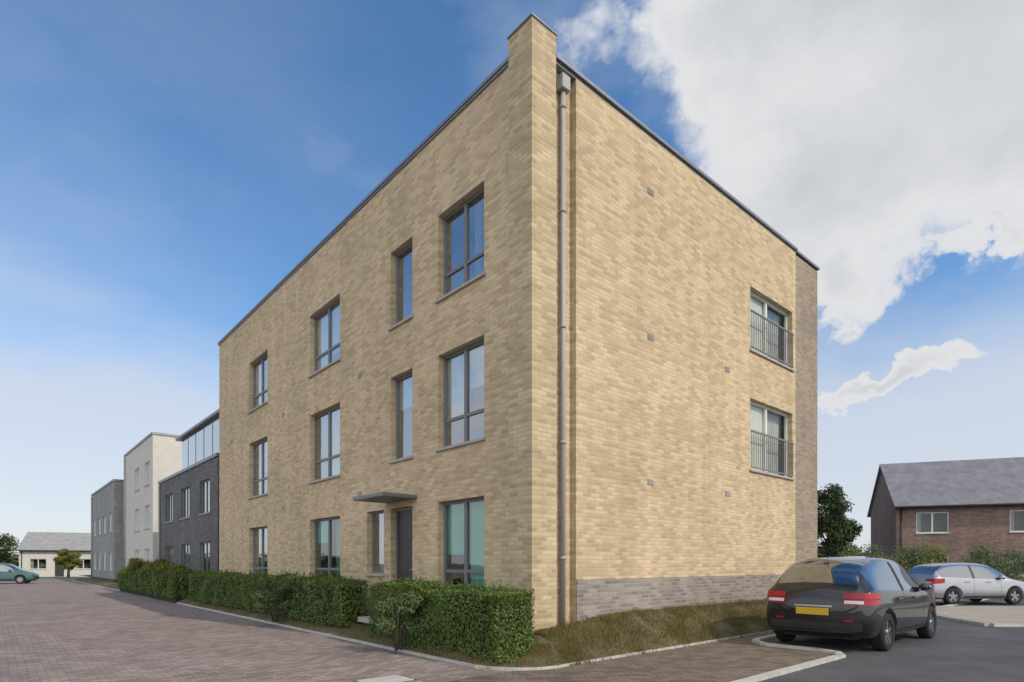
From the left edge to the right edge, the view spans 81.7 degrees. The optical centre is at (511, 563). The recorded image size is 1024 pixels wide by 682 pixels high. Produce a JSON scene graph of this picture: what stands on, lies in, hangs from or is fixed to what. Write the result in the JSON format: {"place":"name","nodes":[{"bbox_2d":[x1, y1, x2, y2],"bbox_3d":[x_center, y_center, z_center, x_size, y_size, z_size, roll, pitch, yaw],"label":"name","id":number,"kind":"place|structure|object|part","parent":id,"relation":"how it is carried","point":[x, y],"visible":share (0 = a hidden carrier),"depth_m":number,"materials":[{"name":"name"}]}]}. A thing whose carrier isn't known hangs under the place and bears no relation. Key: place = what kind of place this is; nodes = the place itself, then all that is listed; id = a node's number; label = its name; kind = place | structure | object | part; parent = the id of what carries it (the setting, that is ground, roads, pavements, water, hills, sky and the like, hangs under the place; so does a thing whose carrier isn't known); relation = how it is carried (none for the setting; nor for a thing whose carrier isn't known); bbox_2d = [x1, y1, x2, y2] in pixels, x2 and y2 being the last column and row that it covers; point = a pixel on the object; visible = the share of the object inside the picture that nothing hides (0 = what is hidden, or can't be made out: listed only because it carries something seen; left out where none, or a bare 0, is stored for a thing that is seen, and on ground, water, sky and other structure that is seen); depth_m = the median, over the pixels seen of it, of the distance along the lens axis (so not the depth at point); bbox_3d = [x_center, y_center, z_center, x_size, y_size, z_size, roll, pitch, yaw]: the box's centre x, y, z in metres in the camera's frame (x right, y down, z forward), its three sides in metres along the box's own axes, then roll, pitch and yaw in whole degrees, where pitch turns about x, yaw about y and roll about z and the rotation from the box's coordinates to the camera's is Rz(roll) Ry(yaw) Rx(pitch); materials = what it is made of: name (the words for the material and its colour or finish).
{"place":"outdoors","nodes":[
{"label":"outdoors","id":0,"kind":"place"},
{"bbox_2d":[39,577,90,578],"bbox_3d":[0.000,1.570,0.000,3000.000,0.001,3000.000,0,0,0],"label":"ground","id":1,"kind":"structure","parent":0,"point":[60,577],"depth_m":66.72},
{"bbox_2d":[0,532,18,562],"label":"tree","id":2,"kind":"object","parent":1,"relation":"on","point":[6,540],"visible":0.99,"depth_m":60.89,"materials":[{"name":"green plant"}]},
{"bbox_2d":[17,532,90,576],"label":"pale house","id":3,"kind":"structure","parent":1,"relation":"on","point":[37,552],"depth_m":70.81,"materials":[{"name":"tile"}]},
{"bbox_2d":[29,559,46,569],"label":"window","id":4,"kind":"structure","parent":3,"relation":"in","point":[35,564],"depth_m":70.45,"materials":[{"name":"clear glass"}]},
{"bbox_2d":[55,563,63,576],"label":"door","id":5,"kind":"structure","parent":3,"relation":"in","point":[58,572],"depth_m":70.58,"materials":[{"name":"silver metal"}]},
{"bbox_2d":[75,559,90,568],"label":"window","id":6,"kind":"structure","parent":3,"relation":"in","point":[86,564],"depth_m":72.36,"materials":[{"name":"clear glass"}]},
{"bbox_2d":[53,548,83,577],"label":"tree","id":7,"kind":"object","parent":1,"relation":"on","point":[67,559],"visible":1,"depth_m":65.72,"materials":[{"name":"green plant"}]},
{"bbox_2d":[91,479,123,581],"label":"grey block","id":8,"kind":"structure","parent":1,"relation":"on","point":[107,530],"depth_m":47.01,"materials":[{"name":"brick"}]},
{"bbox_2d":[93,553,95,569],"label":"window","id":9,"kind":"structure","parent":8,"relation":"in","point":[94,553],"depth_m":53.64,"materials":[{"name":"grey glass"}]},
{"bbox_2d":[93,520,95,536],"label":"window","id":10,"kind":"structure","parent":8,"relation":"in","point":[94,520],"depth_m":53.58,"materials":[{"name":"grey glass"}]},
{"bbox_2d":[102,552,105,570],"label":"window","id":11,"kind":"structure","parent":8,"relation":"in","point":[104,552],"depth_m":48.81,"materials":[{"name":"grey glass"}]},
{"bbox_2d":[102,515,105,534],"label":"window","id":12,"kind":"structure","parent":8,"relation":"in","point":[105,515],"depth_m":48.83,"materials":[{"name":"grey glass"}]},
{"bbox_2d":[108,551,111,570],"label":"window","id":13,"kind":"structure","parent":8,"relation":"in","point":[110,551],"depth_m":46.37,"materials":[{"name":"grey glass"}]},
{"bbox_2d":[108,513,111,532],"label":"window","id":14,"kind":"structure","parent":8,"relation":"in","point":[110,513],"depth_m":46.37,"materials":[{"name":"grey glass"}]},
{"bbox_2d":[124,432,181,566],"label":"pale block","id":15,"kind":"structure","parent":1,"relation":"on","point":[151,459],"depth_m":38.73,"materials":[{"name":"white paint"}]},
{"bbox_2d":[134,509,138,531],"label":"window","id":16,"kind":"structure","parent":15,"relation":"in","point":[137,511],"depth_m":41.41,"materials":[{"name":"grey glass"}]},
{"bbox_2d":[134,469,138,491],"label":"window","id":17,"kind":"structure","parent":15,"relation":"in","point":[137,471],"depth_m":41.41,"materials":[{"name":"grey glass"}]},
{"bbox_2d":[144,505,149,529],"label":"window","id":18,"kind":"structure","parent":15,"relation":"in","point":[147,507],"depth_m":38.30,"materials":[{"name":"grey glass"}]},
{"bbox_2d":[144,461,149,486],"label":"window","id":19,"kind":"structure","parent":15,"relation":"in","point":[147,464],"depth_m":38.30,"materials":[{"name":"grey glass"}]},
{"bbox_2d":[146,549,149,561],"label":"window","id":20,"kind":"structure","parent":15,"relation":"in","point":[147,550],"depth_m":38.30,"materials":[{"name":"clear glass"}]},
{"bbox_2d":[158,409,218,576],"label":"dark block","id":21,"kind":"structure","parent":1,"relation":"on","point":[188,514],"depth_m":28.41,"materials":[{"name":"grey brick"}]},
{"bbox_2d":[164,494,172,523],"bbox_3d":[-18.596,-2.990,32.176,0.202,1.560,1.800,0,0,-41],"label":"window","id":22,"kind":"structure","parent":21,"relation":"in","point":[170,497],"depth_m":32.21,"materials":[{"name":"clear glass"}]},
{"bbox_2d":[167,546,172,563],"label":"window","id":23,"kind":"structure","parent":21,"relation":"in","point":[169,548],"depth_m":32.21,"materials":[{"name":"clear glass"}]},
{"bbox_2d":[180,487,189,519],"bbox_3d":[-16.223,-2.990,29.469,0.202,1.560,1.800,0,0,-41],"label":"window","id":24,"kind":"structure","parent":21,"relation":"in","point":[185,491],"depth_m":29.68,"materials":[{"name":"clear glass"}]},
{"bbox_2d":[183,544,188,567],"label":"window","id":25,"kind":"structure","parent":21,"relation":"in","point":[185,546],"depth_m":29.68,"materials":[{"name":"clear glass"}]},
{"bbox_2d":[198,479,209,515],"bbox_3d":[-13.850,-2.990,26.761,0.202,1.560,1.800,0,0,-41],"label":"window","id":26,"kind":"structure","parent":21,"relation":"in","point":[205,484],"depth_m":26.76,"materials":[{"name":"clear glass"}]},
{"bbox_2d":[202,542,209,571],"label":"window","id":27,"kind":"structure","parent":21,"relation":"in","point":[205,545],"depth_m":26.99,"materials":[{"name":"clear glass"}]},
{"bbox_2d":[2,544,869,566],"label":"trees","id":28,"kind":"object","parent":1,"relation":"on","point":[13,560],"visible":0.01,"depth_m":117.89,"materials":[{"name":"green plant"}]},
{"bbox_2d":[218,12,819,640],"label":"apartment building","id":29,"kind":"structure","parent":1,"relation":"on","point":[536,312],"depth_m":12.25,"materials":[{"name":"brick"}]},
{"bbox_2d":[247,438,267,499],"bbox_3d":[-8.406,-3.165,19.767,0.252,1.910,1.900,0,0,-41],"label":"window","id":30,"kind":"structure","parent":29,"relation":"in","point":[260,448],"depth_m":20.01,"materials":[{"name":"clear glass"}]},
{"bbox_2d":[247,354,267,413],"bbox_3d":[-8.406,-6.025,19.767,0.252,1.730,1.900,0,0,-41],"label":"window","id":31,"kind":"structure","parent":29,"relation":"in","point":[260,367],"depth_m":20.01,"materials":[{"name":"clear glass"}]},
{"bbox_2d":[253,527,266,574],"bbox_3d":[-8.340,-0.245,19.826,0.076,1.950,1.800,0,0,-41],"label":"window","id":32,"kind":"structure","parent":29,"relation":"in","point":[259,534],"depth_m":20.01,"materials":[{"name":"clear glass"}]},
{"bbox_2d":[308,405,340,483],"bbox_3d":[-4.946,-3.165,15.819,0.252,1.910,2.000,0,0,-41],"label":"window","id":33,"kind":"structure","parent":29,"relation":"in","point":[327,424],"depth_m":15.93,"materials":[{"name":"clear glass"}]},
{"bbox_2d":[308,298,340,378],"bbox_3d":[-4.946,-6.025,15.819,0.252,1.730,2.000,0,0,-41],"label":"window","id":34,"kind":"structure","parent":29,"relation":"in","point":[327,323],"depth_m":15.89,"materials":[{"name":"clear glass"}]},
{"bbox_2d":[314,517,339,584],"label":"window","id":35,"kind":"structure","parent":29,"relation":"in","point":[327,531],"depth_m":16.52,"materials":[{"name":"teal glass"}]},
{"bbox_2d":[364,511,384,575],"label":"window","id":36,"kind":"structure","parent":29,"relation":"in","point":[377,517],"depth_m":14.06,"materials":[{"name":"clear glass"}]},
{"bbox_2d":[358,507,411,623],"bbox_3d":[-2.604,0.015,12.606,0.940,2.470,1.100,0,0,-41],"label":"door","id":37,"kind":"structure","parent":29,"relation":"in","point":[403,515],"depth_m":12.94,"materials":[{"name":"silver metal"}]},
{"bbox_2d":[388,372,413,463],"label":"window","id":38,"kind":"structure","parent":29,"relation":"in","point":[404,383],"depth_m":13.20,"materials":[{"name":"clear glass"}]},
{"bbox_2d":[388,243,413,331],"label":"window","id":39,"kind":"structure","parent":29,"relation":"in","point":[403,258],"depth_m":13.77,"materials":[{"name":"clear glass"}]},
{"bbox_2d":[435,339,485,451],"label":"window","id":40,"kind":"structure","parent":29,"relation":"in","point":[463,368],"depth_m":11.63,"materials":[{"name":"clear glass"}]},
{"bbox_2d":[435,188,485,303],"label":"window","id":41,"kind":"structure","parent":29,"relation":"in","point":[463,227],"depth_m":11.78,"materials":[{"name":"clear glass"}]},
{"bbox_2d":[444,497,483,596],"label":"window","id":42,"kind":"structure","parent":29,"relation":"in","point":[463,519],"depth_m":11.46,"materials":[{"name":"teal glass"}]},
{"bbox_2d":[749,291,794,371],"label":"window","id":43,"kind":"structure","parent":29,"relation":"in","point":[769,332],"depth_m":15.35,"materials":[{"name":"clear glass"}]},
{"bbox_2d":[749,401,794,479],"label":"window","id":44,"kind":"structure","parent":29,"relation":"in","point":[768,426],"depth_m":15.36,"materials":[{"name":"clear glass"}]},
{"bbox_2d":[817,483,862,556],"bbox_3d":[19.592,-1.597,35.860,3.256,6.499,2.885,0,0,-19],"label":"tree","id":45,"kind":"object","parent":1,"relation":"on","point":[837,526],"visible":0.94,"depth_m":35.44,"materials":[{"name":"green plant"}]},
{"bbox_2d":[731,599,987,681],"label":"kerb","id":46,"kind":"structure","parent":1,"relation":"on","point":[837,655],"depth_m":9.38,"materials":[{"name":"concrete"}]},
{"bbox_2d":[837,545,893,560],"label":"garden shrub","id":47,"kind":"object","parent":1,"relation":"on","point":[849,553],"visible":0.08,"depth_m":24.49,"materials":[{"name":"green plant"}]},
{"bbox_2d":[867,457,1023,581],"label":"brick house","id":48,"kind":"structure","parent":1,"relation":"on","point":[964,504],"depth_m":34.20,"materials":[{"name":"brick"}]},
{"bbox_2d":[916,554,948,564],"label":"window","id":49,"kind":"structure","parent":48,"relation":"in","point":[945,560],"depth_m":34.49,"materials":[{"name":"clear glass"}]},
{"bbox_2d":[915,512,950,533],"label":"window","id":50,"kind":"structure","parent":48,"relation":"in","point":[926,522],"depth_m":34.53,"materials":[{"name":"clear glass"}]},
{"bbox_2d":[971,554,988,561],"bbox_3d":[26.233,0.510,33.190,0.860,2.080,0.040,0,0,20],"label":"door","id":51,"kind":"structure","parent":48,"relation":"in","point":[971,554],"depth_m":33.18,"materials":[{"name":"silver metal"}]},
{"bbox_2d":[1009,510,1023,532],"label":"window","id":52,"kind":"structure","parent":48,"relation":"in","point":[1016,516],"depth_m":33.24,"materials":[{"name":"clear glass"}]},
{"bbox_2d":[1010,554,1023,576],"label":"window","id":53,"kind":"structure","parent":48,"relation":"in","point":[1018,564],"depth_m":33.25,"materials":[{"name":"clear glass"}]},
{"bbox_2d":[937,615,1023,626],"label":"beige kerb","id":54,"kind":"structure","parent":1,"relation":"on","point":[982,623],"depth_m":14.76,"materials":[{"name":"concrete"}]},
{"bbox_2d":[81,575,369,614],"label":"lawn plateau","id":55,"kind":"structure","parent":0,"point":[113,579],"depth_m":50.57,"materials":[{"name":"green plant"}]},
{"bbox_2d":[74,578,774,670],"bbox_3d":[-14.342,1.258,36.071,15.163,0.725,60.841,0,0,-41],"label":"verge","id":56,"kind":"structure","parent":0,"point":[321,628],"depth_m":11.21,"materials":[{"name":"green plant"}]},
{"bbox_2d":[122,557,148,574],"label":"garden shrub","id":57,"kind":"object","parent":56,"relation":"on","point":[135,563],"visible":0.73,"depth_m":30.37,"materials":[{"name":"green plant"}]},
{"bbox_2d":[137,556,168,574],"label":"garden shrub","id":58,"kind":"object","parent":56,"relation":"on","point":[149,565],"visible":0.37,"depth_m":27.51,"materials":[{"name":"green plant"}]},
{"bbox_2d":[117,567,196,602],"bbox_3d":[-17.508,0.913,28.517,0.997,1.522,14.338,0,0,-41],"label":"hedge","id":59,"kind":"object","parent":56,"relation":"on","point":[175,589],"visible":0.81,"depth_m":25.34,"materials":[{"name":"green plant"}]},
{"bbox_2d":[150,559,190,588],"bbox_3d":[-14.553,0.562,25.150,1.384,1.691,2.540,0,0,-41],"label":"garden shrub","id":60,"kind":"object","parent":56,"relation":"on","point":[170,568],"visible":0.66,"depth_m":24.84,"materials":[{"name":"green plant"}]},
{"bbox_2d":[252,577,293,621],"bbox_3d":[-5.912,0.892,14.761,1.112,1.129,0.791,0,0,0],"label":"light shrub","id":61,"kind":"object","parent":56,"relation":"on","point":[277,597],"visible":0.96,"depth_m":14.66,"materials":[{"name":"green plant"}]},
{"bbox_2d":[188,567,369,628],"bbox_3d":[-7.711,0.903,17.665,0.887,1.556,13.159,0,0,-41],"label":"hedge","id":62,"kind":"object","parent":56,"relation":"on","point":[316,599],"visible":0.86,"depth_m":14.51,"materials":[{"name":"green plant"}]},
{"bbox_2d":[373,590,425,650],"bbox_3d":[-1.951,0.976,10.309,0.946,1.058,0.662,0,0,0],"label":"light shrub","id":63,"kind":"object","parent":56,"relation":"on","point":[401,613],"visible":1,"depth_m":10.19,"materials":[{"name":"green plant"}]},
{"bbox_2d":[368,573,535,663],"bbox_3d":[-1.255,0.985,10.298,0.832,1.588,4.191,0,0,-41],"label":"hedge","id":64,"kind":"object","parent":56,"relation":"on","point":[488,621],"visible":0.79,"depth_m":9.35,"materials":[{"name":"green plant"}]},
{"bbox_2d":[0,578,961,681],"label":"block paving","id":65,"kind":"structure","parent":0,"point":[60,630],"depth_m":11.00,"materials":[{"name":"brown brick"}]},
{"bbox_2d":[0,563,38,583],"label":"parked car","id":66,"kind":"object","parent":65,"relation":"on","point":[16,574],"visible":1,"depth_m":45.59,"materials":[{"name":"teal paint"}]},
{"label":"side window","id":67,"kind":"part","parent":66,"relation":"part of","materials":[{"name":"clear glass"}]},
{"bbox_2d":[353,674,417,681],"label":"inspection cover","id":68,"kind":"object","parent":65,"relation":"on","point":[396,678],"visible":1,"depth_m":7.87,"materials":[{"name":"metal"}]},
{"bbox_2d":[72,580,773,670],"bbox_3d":[-18.478,1.558,30.133,62.682,0.085,14.527,0,0,35],"label":"bed edging","id":69,"kind":"object","parent":65,"relation":"on","point":[470,664],"visible":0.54,"depth_m":10.51,"materials":[{"name":"concrete"}]},
{"bbox_2d":[859,541,935,571],"bbox_3d":[16.903,0.297,25.840,2.972,2.620,2.204,0,0,-9],"label":"garden shrub","id":70,"kind":"object","parent":65,"relation":"on","point":[907,557],"visible":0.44,"depth_m":25.90,"materials":[{"name":"green plant"}]},
{"bbox_2d":[891,541,953,568],"bbox_3d":[19.204,0.228,27.492,2.615,2.754,2.197,0,0,0],"label":"garden shrub","id":71,"kind":"object","parent":65,"relation":"on","point":[938,553],"visible":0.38,"depth_m":27.18,"materials":[{"name":"green plant"}]},
{"bbox_2d":[950,536,1023,580],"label":"garden shrub","id":72,"kind":"object","parent":65,"relation":"on","point":[997,563],"visible":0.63,"depth_m":28.33,"materials":[{"name":"green plant"}]},
{"bbox_2d":[0,0,1023,555],"label":"sky","id":73,"kind":"structure","parent":0,"point":[165,165],"materials":[{"name":"blue"}]},
{"bbox_2d":[444,599,970,681],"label":"footpath","id":74,"kind":"structure","parent":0,"point":[729,660],"depth_m":8.93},
{"bbox_2d":[759,599,1023,681],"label":"road","id":75,"kind":"structure","parent":0,"point":[952,651],"depth_m":9.75,"materials":[{"name":"grey asphalt"}]},
{"bbox_2d":[766,549,936,650],"bbox_3d":[7.064,0.628,12.067,4.556,1.844,2.161,0,0,-41],"label":"parked car","id":76,"kind":"object","parent":75,"relation":"on","point":[880,603],"visible":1,"depth_m":10.69,"materials":[{"name":"black paint"}]},
{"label":"rear window","id":77,"kind":"part","parent":76,"relation":"part of","materials":[{"name":"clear glass"}]},
{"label":"side window","id":78,"kind":"part","parent":76,"relation":"part of","materials":[{"name":"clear glass"}]},
{"bbox_2d":[908,562,1023,604],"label":"parked car","id":79,"kind":"object","parent":75,"relation":"on","point":[954,583],"visible":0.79,"depth_m":21.98,"materials":[{"name":"grey paint"}]},
{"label":"rear window","id":80,"kind":"part","parent":79,"relation":"part of","materials":[{"name":"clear glass"}]},
{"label":"side window","id":81,"kind":"part","parent":79,"relation":"part of","materials":[{"name":"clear glass"}]},
{"bbox_2d":[936,606,1023,622],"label":"beige pavement","id":82,"kind":"structure","parent":0,"point":[1001,614],"depth_m":17.48,"materials":[{"name":"concrete"}]}
]}

